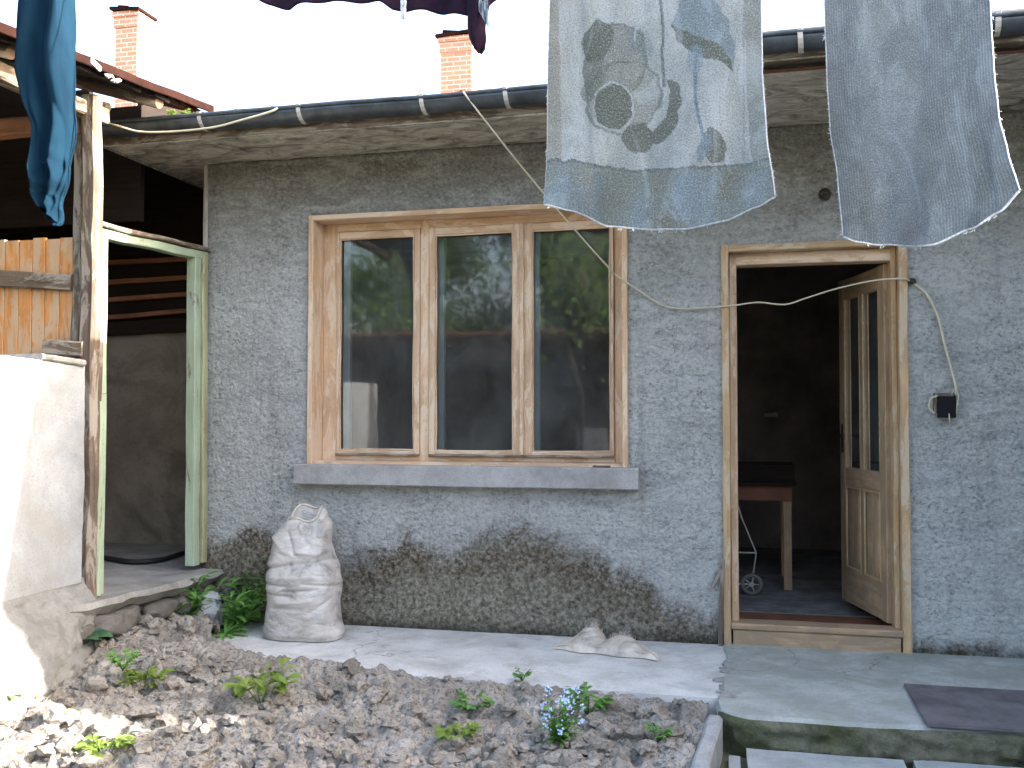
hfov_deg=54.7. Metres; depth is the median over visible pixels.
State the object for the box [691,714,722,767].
kerb
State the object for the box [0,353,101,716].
garden wall
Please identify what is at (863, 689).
terrace
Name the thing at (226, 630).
weed
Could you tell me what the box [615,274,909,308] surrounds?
cable
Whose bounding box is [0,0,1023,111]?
sky
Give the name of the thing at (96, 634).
weed
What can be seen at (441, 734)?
seedling
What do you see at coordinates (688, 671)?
path
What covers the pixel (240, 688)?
seedling
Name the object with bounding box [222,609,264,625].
weed
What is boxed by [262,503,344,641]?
sack
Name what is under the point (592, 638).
sack
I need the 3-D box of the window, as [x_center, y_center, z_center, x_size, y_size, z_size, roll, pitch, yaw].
[-0.259,-0.212,5.788,2.025,1.603,0.366,0,-2,14]
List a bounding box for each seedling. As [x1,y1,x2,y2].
[8,694,39,699]
[74,731,141,757]
[104,648,141,670]
[114,664,175,690]
[221,657,301,703]
[430,721,480,740]
[447,688,494,711]
[512,667,531,680]
[566,682,613,714]
[643,721,674,741]
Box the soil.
[0,604,707,767]
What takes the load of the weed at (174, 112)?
on the house
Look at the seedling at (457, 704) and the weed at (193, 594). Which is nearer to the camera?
the seedling at (457, 704)
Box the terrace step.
[718,711,1023,767]
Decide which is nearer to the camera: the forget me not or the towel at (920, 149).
the towel at (920, 149)
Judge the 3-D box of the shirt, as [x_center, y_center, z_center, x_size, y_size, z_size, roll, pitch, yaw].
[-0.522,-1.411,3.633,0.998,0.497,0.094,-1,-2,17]
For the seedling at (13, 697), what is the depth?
4.09 m
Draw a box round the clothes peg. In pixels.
[400,0,406,18]
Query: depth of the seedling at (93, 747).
3.71 m
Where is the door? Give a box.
[836,264,891,622]
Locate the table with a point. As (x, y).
(765, 491)
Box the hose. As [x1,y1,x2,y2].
[104,550,184,563]
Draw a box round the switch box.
[928,389,958,423]
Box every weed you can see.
[82,628,113,639]
[166,108,190,114]
[172,571,220,615]
[182,577,232,614]
[212,608,248,639]
[217,583,266,631]
[220,607,242,624]
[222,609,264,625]
[224,557,268,622]
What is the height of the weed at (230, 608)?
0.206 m
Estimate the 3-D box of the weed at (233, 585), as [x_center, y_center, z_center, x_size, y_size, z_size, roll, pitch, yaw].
[-1.538,1.223,5.888,0.424,0.388,0.393,0,-2,14]
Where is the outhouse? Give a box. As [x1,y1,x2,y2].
[0,22,223,654]
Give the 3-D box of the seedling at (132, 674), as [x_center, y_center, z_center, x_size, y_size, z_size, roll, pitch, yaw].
[-1.671,1.340,4.508,0.268,0.141,0.259,-1,-2,29]
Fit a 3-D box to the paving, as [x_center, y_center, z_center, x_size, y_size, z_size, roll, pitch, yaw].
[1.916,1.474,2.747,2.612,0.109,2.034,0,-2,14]
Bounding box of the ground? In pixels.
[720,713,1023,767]
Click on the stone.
(214, 607)
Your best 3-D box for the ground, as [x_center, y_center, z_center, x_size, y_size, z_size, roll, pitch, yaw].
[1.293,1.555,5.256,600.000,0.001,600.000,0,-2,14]
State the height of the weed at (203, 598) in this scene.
0.289 m
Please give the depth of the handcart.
6.40 m
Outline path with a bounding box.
[211,620,725,718]
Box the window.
[294,203,639,489]
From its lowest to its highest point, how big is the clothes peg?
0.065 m
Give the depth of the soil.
4.18 m
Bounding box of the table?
[738,481,796,589]
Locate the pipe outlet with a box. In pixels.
[818,188,830,200]
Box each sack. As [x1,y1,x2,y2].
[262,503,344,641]
[552,621,660,660]
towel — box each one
[543,0,776,232]
[822,0,1020,249]
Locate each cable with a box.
[109,105,280,132]
[462,91,614,274]
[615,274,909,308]
[914,283,956,394]
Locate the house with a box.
[101,5,1023,658]
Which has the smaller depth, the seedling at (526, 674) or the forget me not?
the forget me not
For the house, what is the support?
on the ground
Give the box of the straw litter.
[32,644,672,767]
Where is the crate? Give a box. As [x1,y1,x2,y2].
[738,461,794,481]
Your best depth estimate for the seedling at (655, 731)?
3.80 m
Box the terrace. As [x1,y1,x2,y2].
[716,642,1023,734]
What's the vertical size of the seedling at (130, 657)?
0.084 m
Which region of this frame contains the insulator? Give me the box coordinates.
[908,278,916,283]
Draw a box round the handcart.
[738,505,762,594]
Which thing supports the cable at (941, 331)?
attached to the house
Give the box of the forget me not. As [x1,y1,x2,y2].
[536,685,588,745]
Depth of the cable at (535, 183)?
5.20 m
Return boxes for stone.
[199,591,224,626]
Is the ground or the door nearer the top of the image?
the door
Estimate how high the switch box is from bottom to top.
0.181 m
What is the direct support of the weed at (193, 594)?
on the soil
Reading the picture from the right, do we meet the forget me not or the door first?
the door
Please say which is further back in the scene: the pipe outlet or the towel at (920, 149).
the pipe outlet
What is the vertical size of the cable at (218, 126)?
0.114 m
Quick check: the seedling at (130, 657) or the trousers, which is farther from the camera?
the seedling at (130, 657)
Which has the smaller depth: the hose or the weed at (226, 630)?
the weed at (226, 630)
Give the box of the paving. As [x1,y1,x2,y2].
[729,748,1018,767]
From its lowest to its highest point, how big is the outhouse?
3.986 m
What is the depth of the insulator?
5.09 m
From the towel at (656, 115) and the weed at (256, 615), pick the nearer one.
the towel at (656, 115)
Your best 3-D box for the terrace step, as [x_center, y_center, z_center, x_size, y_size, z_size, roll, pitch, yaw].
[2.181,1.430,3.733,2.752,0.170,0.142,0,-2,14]
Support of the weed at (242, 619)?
on the path
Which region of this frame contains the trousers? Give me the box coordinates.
[14,0,77,226]
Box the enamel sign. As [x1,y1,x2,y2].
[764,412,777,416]
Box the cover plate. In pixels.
[904,683,1023,732]
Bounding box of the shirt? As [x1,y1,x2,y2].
[259,0,495,53]
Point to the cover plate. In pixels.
(987, 709)
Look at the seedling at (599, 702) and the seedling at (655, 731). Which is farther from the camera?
the seedling at (599, 702)

